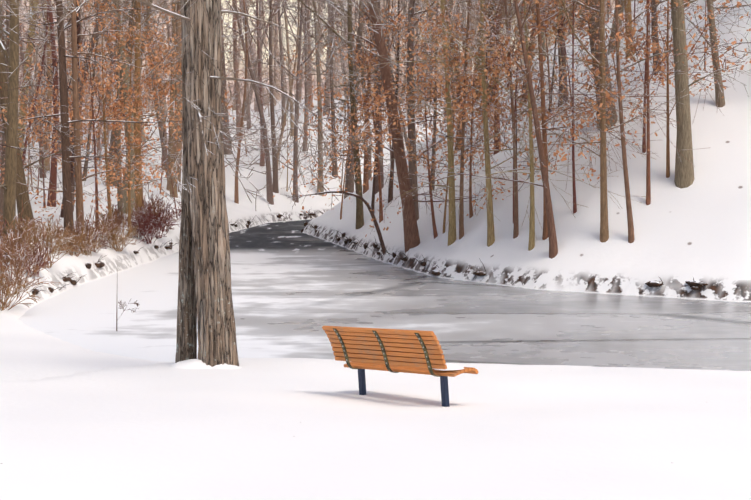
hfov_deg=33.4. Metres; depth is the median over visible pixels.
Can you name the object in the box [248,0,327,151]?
tree
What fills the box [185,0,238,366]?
tree stem
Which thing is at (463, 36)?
tree
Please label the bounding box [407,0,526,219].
tree
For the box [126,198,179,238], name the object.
shrub
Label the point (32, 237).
shore shrub
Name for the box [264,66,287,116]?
sapling
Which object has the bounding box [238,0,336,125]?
tree
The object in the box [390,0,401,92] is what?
tree
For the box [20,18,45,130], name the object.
tree
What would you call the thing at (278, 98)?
tree
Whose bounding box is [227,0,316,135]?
tree
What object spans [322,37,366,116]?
sapling
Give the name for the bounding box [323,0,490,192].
tree
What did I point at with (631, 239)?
tree
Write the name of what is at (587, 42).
tree
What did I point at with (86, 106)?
tree
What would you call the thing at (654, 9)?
tree
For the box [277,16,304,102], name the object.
tree
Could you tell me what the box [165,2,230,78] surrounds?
tree
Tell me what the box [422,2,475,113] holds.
tree
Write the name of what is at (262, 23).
tree
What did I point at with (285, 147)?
sapling
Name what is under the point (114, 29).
tree
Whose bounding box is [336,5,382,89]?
tree
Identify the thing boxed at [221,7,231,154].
tree
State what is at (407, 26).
tree
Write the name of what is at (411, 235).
tree
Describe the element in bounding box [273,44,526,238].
tree
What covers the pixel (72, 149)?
tree
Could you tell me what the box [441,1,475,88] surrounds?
tree
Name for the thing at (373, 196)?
sapling
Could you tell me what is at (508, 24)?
tree
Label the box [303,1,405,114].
tree
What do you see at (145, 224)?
shrub
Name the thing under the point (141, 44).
tree
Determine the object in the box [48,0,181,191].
tree
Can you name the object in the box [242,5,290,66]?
tree
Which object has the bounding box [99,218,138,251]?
shrub
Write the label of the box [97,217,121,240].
shore shrub
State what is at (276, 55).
sapling
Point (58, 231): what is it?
shore shrub
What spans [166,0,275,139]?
tree
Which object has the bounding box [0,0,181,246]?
tree
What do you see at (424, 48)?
tree
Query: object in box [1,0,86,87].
tree
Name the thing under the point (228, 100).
tree
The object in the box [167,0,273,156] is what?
tree
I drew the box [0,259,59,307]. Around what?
shore shrub
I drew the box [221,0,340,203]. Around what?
tree
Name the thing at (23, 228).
shrub
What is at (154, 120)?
tree
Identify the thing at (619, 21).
tree
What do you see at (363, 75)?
tree
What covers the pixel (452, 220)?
tree
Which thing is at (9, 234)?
shrub
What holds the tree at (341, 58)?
on the ground
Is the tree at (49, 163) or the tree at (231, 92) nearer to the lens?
the tree at (49, 163)
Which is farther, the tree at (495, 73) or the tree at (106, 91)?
the tree at (106, 91)
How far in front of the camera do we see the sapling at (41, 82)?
58.18 m
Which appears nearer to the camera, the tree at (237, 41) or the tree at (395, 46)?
the tree at (237, 41)
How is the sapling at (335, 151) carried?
on the ground
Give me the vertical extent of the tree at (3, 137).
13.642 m
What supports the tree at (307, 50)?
on the ground
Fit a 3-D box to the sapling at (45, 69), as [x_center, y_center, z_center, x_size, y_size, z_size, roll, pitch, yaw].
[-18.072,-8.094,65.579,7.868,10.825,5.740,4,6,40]
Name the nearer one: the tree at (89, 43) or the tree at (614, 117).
the tree at (614, 117)
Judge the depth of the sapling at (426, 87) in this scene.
87.27 m
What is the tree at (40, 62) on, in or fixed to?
on the ground
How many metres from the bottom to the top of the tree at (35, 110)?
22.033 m
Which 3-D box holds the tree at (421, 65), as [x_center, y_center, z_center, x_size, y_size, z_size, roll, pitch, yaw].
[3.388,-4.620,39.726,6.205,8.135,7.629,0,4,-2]
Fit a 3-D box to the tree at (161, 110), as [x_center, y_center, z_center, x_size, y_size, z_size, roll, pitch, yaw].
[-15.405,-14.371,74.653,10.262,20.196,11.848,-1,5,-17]
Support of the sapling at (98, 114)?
on the ground
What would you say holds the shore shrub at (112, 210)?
on the ground
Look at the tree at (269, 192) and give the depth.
70.17 m
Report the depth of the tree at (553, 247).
34.66 m
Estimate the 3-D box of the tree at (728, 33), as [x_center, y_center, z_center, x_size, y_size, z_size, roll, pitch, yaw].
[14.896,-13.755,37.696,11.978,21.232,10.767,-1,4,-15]
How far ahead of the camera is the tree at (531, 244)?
35.65 m
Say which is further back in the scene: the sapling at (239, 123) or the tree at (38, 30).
the tree at (38, 30)
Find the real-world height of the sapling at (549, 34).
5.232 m
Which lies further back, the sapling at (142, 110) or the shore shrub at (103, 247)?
the sapling at (142, 110)
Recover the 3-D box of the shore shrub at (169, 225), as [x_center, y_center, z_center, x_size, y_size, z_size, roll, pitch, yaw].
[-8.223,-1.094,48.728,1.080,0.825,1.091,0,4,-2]
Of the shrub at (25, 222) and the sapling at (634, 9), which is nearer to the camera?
the shrub at (25, 222)
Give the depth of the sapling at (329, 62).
88.49 m
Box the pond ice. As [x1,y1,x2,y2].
[18,219,750,370]
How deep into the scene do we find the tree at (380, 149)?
54.78 m
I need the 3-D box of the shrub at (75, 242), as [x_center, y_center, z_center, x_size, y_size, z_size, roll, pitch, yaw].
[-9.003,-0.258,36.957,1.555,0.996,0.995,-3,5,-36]
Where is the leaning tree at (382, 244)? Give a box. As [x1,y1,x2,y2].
[280,147,385,254]
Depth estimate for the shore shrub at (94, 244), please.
37.78 m
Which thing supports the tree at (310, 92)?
on the ground
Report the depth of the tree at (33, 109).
56.84 m
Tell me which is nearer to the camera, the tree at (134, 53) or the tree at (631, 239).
the tree at (631, 239)
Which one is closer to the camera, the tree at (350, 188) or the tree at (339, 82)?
the tree at (350, 188)
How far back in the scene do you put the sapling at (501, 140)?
37.39 m
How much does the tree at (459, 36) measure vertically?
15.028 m
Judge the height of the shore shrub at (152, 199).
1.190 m
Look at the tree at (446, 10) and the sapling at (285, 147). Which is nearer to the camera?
the tree at (446, 10)
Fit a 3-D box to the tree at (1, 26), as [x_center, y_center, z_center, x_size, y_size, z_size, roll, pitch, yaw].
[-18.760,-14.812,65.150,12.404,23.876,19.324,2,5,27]
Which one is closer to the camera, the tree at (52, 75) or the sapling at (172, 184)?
the sapling at (172, 184)
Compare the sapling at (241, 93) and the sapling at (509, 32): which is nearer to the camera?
the sapling at (509, 32)
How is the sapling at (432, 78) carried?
on the ground
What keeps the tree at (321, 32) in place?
on the ground
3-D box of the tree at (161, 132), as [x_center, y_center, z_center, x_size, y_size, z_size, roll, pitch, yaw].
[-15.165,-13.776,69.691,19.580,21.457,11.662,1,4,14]
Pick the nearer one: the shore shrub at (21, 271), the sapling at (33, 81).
the shore shrub at (21, 271)
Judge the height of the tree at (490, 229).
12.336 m
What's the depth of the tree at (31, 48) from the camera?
64.09 m
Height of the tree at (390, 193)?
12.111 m
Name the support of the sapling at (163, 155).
on the ground
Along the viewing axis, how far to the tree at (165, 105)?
101.53 m
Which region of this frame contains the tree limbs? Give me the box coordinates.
[0,0,417,210]
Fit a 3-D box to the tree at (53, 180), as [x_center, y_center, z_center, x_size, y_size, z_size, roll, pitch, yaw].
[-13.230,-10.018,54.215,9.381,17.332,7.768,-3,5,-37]
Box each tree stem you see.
[175,0,196,362]
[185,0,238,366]
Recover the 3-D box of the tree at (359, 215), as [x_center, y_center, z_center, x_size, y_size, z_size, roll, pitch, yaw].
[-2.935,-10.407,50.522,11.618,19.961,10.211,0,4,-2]
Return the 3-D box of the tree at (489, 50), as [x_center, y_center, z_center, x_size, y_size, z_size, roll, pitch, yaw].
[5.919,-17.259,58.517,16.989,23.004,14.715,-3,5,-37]
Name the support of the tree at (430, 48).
on the ground
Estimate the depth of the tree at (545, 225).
35.16 m
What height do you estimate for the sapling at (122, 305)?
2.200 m
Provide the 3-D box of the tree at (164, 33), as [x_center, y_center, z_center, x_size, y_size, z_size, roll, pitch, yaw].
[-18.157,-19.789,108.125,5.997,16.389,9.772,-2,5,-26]
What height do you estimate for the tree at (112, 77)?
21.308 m
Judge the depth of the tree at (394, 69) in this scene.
67.64 m
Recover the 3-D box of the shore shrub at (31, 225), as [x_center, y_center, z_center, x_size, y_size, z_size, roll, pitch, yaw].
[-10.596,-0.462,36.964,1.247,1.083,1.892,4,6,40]
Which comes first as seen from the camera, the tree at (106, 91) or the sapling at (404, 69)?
the tree at (106, 91)
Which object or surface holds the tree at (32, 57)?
on the ground
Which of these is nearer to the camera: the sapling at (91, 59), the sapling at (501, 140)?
the sapling at (501, 140)
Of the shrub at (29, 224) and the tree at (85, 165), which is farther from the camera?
the tree at (85, 165)
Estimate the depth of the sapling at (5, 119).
37.45 m
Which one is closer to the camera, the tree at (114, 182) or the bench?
the bench
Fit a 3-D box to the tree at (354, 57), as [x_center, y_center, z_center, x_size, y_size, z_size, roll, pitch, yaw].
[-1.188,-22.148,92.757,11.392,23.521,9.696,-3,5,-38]
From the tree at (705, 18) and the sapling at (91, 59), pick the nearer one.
the tree at (705, 18)
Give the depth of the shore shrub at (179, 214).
54.20 m
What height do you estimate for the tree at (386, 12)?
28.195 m
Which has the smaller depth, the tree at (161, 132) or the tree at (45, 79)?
the tree at (161, 132)
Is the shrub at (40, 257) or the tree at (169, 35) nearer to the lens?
the shrub at (40, 257)
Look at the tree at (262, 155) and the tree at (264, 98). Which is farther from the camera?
the tree at (264, 98)
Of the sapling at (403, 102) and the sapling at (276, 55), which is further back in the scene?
the sapling at (276, 55)
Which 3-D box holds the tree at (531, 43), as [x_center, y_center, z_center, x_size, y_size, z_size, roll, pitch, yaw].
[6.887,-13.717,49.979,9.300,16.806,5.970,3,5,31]
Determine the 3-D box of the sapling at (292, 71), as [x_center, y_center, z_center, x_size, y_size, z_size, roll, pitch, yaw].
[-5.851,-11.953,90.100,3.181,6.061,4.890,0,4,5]
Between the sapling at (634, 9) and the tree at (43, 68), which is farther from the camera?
the tree at (43, 68)
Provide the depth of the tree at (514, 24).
84.17 m
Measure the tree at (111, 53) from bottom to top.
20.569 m
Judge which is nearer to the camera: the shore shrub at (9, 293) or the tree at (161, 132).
the shore shrub at (9, 293)
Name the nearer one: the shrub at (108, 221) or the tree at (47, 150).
the tree at (47, 150)
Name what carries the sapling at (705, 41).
on the ground
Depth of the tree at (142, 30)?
104.02 m
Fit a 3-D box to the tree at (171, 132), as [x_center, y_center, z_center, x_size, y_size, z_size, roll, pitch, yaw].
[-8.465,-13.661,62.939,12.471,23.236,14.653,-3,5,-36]
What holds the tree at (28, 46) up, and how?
on the ground
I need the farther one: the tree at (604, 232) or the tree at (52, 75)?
the tree at (52, 75)
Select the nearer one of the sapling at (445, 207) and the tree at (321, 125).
the sapling at (445, 207)
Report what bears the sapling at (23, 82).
on the ground
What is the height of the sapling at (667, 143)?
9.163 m
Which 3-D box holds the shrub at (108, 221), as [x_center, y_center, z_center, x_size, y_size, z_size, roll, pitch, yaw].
[-8.949,-0.808,40.584,1.902,1.307,1.315,0,4,-2]
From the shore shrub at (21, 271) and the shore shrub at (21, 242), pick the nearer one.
the shore shrub at (21, 271)
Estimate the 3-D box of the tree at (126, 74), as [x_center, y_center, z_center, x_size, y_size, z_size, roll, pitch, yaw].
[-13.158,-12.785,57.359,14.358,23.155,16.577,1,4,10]
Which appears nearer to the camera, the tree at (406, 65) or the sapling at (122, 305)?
the sapling at (122, 305)
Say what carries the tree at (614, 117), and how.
on the ground
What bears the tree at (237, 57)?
on the ground
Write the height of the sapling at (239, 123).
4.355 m
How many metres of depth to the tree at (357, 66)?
47.75 m
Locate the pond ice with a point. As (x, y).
(294, 290)
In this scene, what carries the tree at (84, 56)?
on the ground
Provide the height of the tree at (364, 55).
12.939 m
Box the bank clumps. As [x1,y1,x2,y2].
[30,210,708,294]
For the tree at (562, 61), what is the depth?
45.16 m
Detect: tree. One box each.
[0,0,18,261]
[0,0,70,192]
[0,0,155,224]
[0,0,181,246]
[0,1,109,130]
[0,5,45,167]
[0,14,71,118]
[0,16,173,227]
[0,33,103,241]
[0,86,118,217]
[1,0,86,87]
[1,0,102,156]
[1,0,106,175]
[1,0,179,180]
[1,0,180,248]
[3,0,182,217]
[4,0,156,170]
[4,0,168,210]
[5,0,101,177]
[9,6,54,140]
[19,0,103,139]
[19,0,147,206]
[19,0,234,220]
[19,0,290,179]
[19,2,127,118]
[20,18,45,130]
[22,0,86,156]
[22,0,333,201]
[22,14,46,120]
[24,0,159,214]
[26,0,234,227]
[26,0,237,237]
[28,0,179,185]
[36,2,41,53]
[37,3,106,142]
[38,5,121,107]
[43,0,168,135]
[45,0,168,158]
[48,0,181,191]
[51,0,181,220]
[56,0,169,103]
[58,0,169,146]
[65,0,154,124]
[70,0,163,119]
[71,0,171,102]
[83,7,104,117]
[84,0,171,169]
[86,2,95,97]
[91,0,170,140]
[109,0,227,197]
[122,0,157,109]
[130,0,167,83]
[132,0,293,175]
[143,43,256,123]
[151,7,167,115]
[152,0,170,81]
[157,0,271,156]
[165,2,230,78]
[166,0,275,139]
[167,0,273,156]
[221,0,286,192]
[221,0,319,204]
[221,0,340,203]
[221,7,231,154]
[222,0,287,111]
[222,2,272,45]
[223,0,291,105]
[224,0,397,166]
[225,0,306,165]
[226,0,273,120]
[226,0,294,128]
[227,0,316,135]
[227,8,241,109]
[231,0,276,105]
[231,0,367,202]
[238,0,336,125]
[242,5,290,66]
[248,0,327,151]
[248,0,369,195]
[251,0,445,228]
[254,12,302,100]
[260,0,355,176]
[262,0,273,46]
[269,11,323,101]
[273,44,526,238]
[275,0,354,109]
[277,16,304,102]
[281,0,492,202]
[281,1,461,222]
[287,0,496,252]
[289,0,464,198]
[289,2,381,125]
[291,2,314,93]
[294,0,475,150]
[295,0,466,193]
[297,4,343,94]
[301,0,455,193]
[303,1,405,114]
[308,1,430,93]
[312,35,337,94]
[313,0,419,179]
[313,1,399,144]
[318,2,334,53]
[321,0,431,161]
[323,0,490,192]
[327,0,626,239]
[329,0,581,245]
[334,9,345,94]
[336,0,474,102]
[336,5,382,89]
[336,12,369,103]
[339,4,352,71]
[362,0,664,238]
[366,0,439,110]
[374,0,666,222]
[375,0,676,258]
[379,0,558,150]
[380,2,416,87]
[381,1,434,93]
[382,1,471,98]
[383,1,395,43]
[386,0,576,217]
[389,0,735,250]
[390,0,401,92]
[391,0,476,98]
[400,0,516,98]
[400,0,528,112]
[400,0,645,246]
[401,0,473,148]
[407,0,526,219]
[413,0,703,239]
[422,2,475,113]
[423,1,556,67]
[429,0,547,94]
[439,0,471,123]
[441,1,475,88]
[443,0,750,242]
[444,0,749,242]
[451,0,645,129]
[460,1,554,57]
[462,1,552,103]
[479,0,495,115]
[480,0,720,213]
[493,0,533,154]
[513,0,750,152]
[540,5,579,57]
[552,0,583,44]
[554,0,750,187]
[556,1,570,105]
[584,0,641,57]
[594,0,750,107]
[607,0,697,53]
[629,0,670,74]
[686,0,750,80]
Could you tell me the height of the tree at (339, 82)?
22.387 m
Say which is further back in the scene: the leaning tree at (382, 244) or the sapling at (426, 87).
the sapling at (426, 87)
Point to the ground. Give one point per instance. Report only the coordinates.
(78, 422)
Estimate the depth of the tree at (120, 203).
48.40 m
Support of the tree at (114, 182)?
on the ground
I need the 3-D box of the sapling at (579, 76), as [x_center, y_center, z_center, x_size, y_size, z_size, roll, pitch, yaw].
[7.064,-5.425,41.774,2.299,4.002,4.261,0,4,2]
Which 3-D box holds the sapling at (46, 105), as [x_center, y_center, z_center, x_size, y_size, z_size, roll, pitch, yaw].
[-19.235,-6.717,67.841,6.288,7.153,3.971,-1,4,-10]
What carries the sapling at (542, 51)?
on the ground
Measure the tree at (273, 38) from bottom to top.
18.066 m
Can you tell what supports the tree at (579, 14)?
on the ground
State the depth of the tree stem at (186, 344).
18.98 m
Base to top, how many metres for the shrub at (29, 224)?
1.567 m
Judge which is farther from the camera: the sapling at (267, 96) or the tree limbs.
the sapling at (267, 96)
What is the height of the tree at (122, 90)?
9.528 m
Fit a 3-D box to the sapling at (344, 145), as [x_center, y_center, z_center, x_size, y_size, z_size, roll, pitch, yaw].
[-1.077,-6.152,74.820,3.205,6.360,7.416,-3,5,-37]
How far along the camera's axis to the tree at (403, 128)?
80.13 m
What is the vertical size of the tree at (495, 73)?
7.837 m
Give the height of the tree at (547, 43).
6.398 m
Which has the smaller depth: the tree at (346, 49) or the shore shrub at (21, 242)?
the shore shrub at (21, 242)
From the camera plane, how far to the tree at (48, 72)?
75.08 m
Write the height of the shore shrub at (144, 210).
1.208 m
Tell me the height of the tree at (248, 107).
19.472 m
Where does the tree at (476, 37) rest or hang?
on the ground
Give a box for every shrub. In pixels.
[0,202,42,244]
[0,215,53,271]
[0,218,41,239]
[0,220,20,257]
[0,221,46,286]
[0,228,53,287]
[0,231,33,253]
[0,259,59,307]
[0,272,40,310]
[7,217,89,267]
[12,241,51,276]
[16,217,40,251]
[20,227,41,253]
[36,215,77,250]
[53,224,95,256]
[58,222,110,255]
[62,211,110,251]
[84,206,129,243]
[85,228,110,252]
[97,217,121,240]
[99,203,138,223]
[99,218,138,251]
[106,204,125,221]
[113,209,127,229]
[122,211,151,237]
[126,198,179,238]
[127,205,168,243]
[131,200,156,220]
[134,193,165,210]
[135,202,179,227]
[153,213,177,231]
[166,202,180,220]
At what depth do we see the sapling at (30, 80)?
49.74 m
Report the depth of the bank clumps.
37.65 m
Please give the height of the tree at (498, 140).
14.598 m
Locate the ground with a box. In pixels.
[0,0,750,499]
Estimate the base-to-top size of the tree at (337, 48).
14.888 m
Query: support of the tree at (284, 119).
on the ground
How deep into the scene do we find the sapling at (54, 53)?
46.21 m
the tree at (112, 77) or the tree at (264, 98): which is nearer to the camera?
the tree at (112, 77)
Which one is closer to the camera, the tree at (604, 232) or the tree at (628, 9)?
the tree at (604, 232)
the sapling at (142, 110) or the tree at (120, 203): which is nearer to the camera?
the tree at (120, 203)
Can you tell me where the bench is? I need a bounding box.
[322,326,477,406]
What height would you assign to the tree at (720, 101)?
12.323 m
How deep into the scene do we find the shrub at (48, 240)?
33.82 m
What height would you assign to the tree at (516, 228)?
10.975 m
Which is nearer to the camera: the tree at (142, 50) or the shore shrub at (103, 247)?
the shore shrub at (103, 247)
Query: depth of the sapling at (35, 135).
54.33 m
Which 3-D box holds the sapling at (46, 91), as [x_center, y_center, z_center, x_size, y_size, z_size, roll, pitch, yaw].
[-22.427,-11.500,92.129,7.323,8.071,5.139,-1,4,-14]
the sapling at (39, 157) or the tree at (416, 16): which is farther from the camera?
the tree at (416, 16)
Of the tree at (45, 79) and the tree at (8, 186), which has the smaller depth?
the tree at (8, 186)
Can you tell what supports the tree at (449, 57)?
on the ground
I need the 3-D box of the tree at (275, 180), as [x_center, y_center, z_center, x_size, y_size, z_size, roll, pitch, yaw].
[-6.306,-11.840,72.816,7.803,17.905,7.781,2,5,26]
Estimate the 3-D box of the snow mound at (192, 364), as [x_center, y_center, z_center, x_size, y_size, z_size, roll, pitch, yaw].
[-2.695,1.746,18.877,1.266,0.219,1.121,0,4,-2]
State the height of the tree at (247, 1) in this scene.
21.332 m
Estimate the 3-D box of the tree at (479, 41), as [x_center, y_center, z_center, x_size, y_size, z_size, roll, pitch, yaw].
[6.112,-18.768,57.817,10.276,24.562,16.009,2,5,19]
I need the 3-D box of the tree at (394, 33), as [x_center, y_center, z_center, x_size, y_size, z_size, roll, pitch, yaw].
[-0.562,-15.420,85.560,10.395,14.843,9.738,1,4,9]
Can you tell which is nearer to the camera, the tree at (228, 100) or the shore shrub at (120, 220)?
the shore shrub at (120, 220)
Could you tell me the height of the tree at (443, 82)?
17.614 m
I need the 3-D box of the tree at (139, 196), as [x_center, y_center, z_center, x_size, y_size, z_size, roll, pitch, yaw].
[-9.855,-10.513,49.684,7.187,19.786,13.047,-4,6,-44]
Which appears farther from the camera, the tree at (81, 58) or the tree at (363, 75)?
the tree at (81, 58)
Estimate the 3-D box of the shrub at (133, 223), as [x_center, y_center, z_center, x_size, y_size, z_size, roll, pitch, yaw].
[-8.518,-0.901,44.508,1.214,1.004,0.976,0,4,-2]
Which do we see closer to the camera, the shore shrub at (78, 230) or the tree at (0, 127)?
the shore shrub at (78, 230)
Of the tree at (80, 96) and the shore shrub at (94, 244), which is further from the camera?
the tree at (80, 96)
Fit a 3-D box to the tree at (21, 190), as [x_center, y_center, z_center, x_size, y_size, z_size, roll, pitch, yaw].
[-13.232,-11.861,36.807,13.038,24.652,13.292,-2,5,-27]
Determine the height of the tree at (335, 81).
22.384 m
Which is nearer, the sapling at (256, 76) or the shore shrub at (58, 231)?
the shore shrub at (58, 231)
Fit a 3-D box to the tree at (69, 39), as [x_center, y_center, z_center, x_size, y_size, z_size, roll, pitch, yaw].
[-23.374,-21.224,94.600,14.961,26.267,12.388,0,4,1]
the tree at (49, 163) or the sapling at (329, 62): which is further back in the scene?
the sapling at (329, 62)
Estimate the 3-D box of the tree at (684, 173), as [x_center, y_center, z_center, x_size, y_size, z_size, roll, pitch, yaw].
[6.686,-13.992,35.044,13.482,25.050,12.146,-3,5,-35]
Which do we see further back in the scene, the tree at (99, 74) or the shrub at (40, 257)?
the tree at (99, 74)
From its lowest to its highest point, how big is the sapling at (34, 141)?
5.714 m
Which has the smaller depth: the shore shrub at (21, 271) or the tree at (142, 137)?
the shore shrub at (21, 271)
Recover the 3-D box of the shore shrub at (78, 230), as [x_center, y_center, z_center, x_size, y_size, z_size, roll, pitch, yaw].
[-8.814,-0.549,38.347,1.382,1.313,1.618,0,4,-2]
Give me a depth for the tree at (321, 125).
74.92 m
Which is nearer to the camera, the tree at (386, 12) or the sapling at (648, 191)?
the sapling at (648, 191)
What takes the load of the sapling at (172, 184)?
on the ground
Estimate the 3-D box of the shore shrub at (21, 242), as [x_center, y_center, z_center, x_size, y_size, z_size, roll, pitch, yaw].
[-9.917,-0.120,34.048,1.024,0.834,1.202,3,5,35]
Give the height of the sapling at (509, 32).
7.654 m
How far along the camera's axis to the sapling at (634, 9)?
52.34 m
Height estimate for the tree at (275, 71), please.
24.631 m
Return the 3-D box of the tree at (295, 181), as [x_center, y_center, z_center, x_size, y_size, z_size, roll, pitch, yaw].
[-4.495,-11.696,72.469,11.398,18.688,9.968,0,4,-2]
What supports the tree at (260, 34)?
on the ground
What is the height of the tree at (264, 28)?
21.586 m
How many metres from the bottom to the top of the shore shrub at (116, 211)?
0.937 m
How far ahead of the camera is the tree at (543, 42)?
57.62 m
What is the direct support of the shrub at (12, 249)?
on the ground
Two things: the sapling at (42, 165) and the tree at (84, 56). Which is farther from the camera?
the tree at (84, 56)
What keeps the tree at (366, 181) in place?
on the ground
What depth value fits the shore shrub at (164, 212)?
48.74 m
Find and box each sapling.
[0,1,94,192]
[0,2,33,123]
[0,56,36,138]
[0,60,60,168]
[0,92,70,204]
[0,93,54,179]
[0,109,86,194]
[1,27,112,94]
[3,0,80,188]
[4,45,170,168]
[19,0,113,102]
[19,57,57,94]
[22,110,93,207]
[24,39,99,133]
[33,16,147,146]
[59,102,121,145]
[71,70,169,141]
[100,116,182,193]
[116,299,138,330]
[157,146,181,218]
[221,28,280,105]
[222,48,275,152]
[224,111,257,135]
[225,9,304,99]
[237,50,277,109]
[257,103,305,190]
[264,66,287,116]
[272,42,315,117]
[280,73,402,219]
[299,16,458,212]
[301,1,374,98]
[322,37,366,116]
[328,94,398,190]
[371,85,424,142]
[385,30,430,103]
[391,78,551,232]
[394,37,469,145]
[399,39,444,125]
[425,73,559,190]
[440,0,609,111]
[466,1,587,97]
[470,0,582,86]
[502,1,567,57]
[527,0,719,177]
[554,32,620,129]
[577,0,635,21]
[608,0,750,204]
[704,2,705,69]
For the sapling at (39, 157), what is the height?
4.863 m
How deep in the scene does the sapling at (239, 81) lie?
75.69 m
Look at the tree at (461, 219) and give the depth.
38.56 m
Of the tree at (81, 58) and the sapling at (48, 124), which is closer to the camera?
the sapling at (48, 124)
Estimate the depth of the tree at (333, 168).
77.29 m
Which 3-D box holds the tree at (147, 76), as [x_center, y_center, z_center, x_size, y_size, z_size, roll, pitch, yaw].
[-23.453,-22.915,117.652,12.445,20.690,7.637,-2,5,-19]
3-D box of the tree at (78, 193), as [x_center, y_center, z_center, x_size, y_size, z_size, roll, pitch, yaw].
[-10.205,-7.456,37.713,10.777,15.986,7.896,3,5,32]

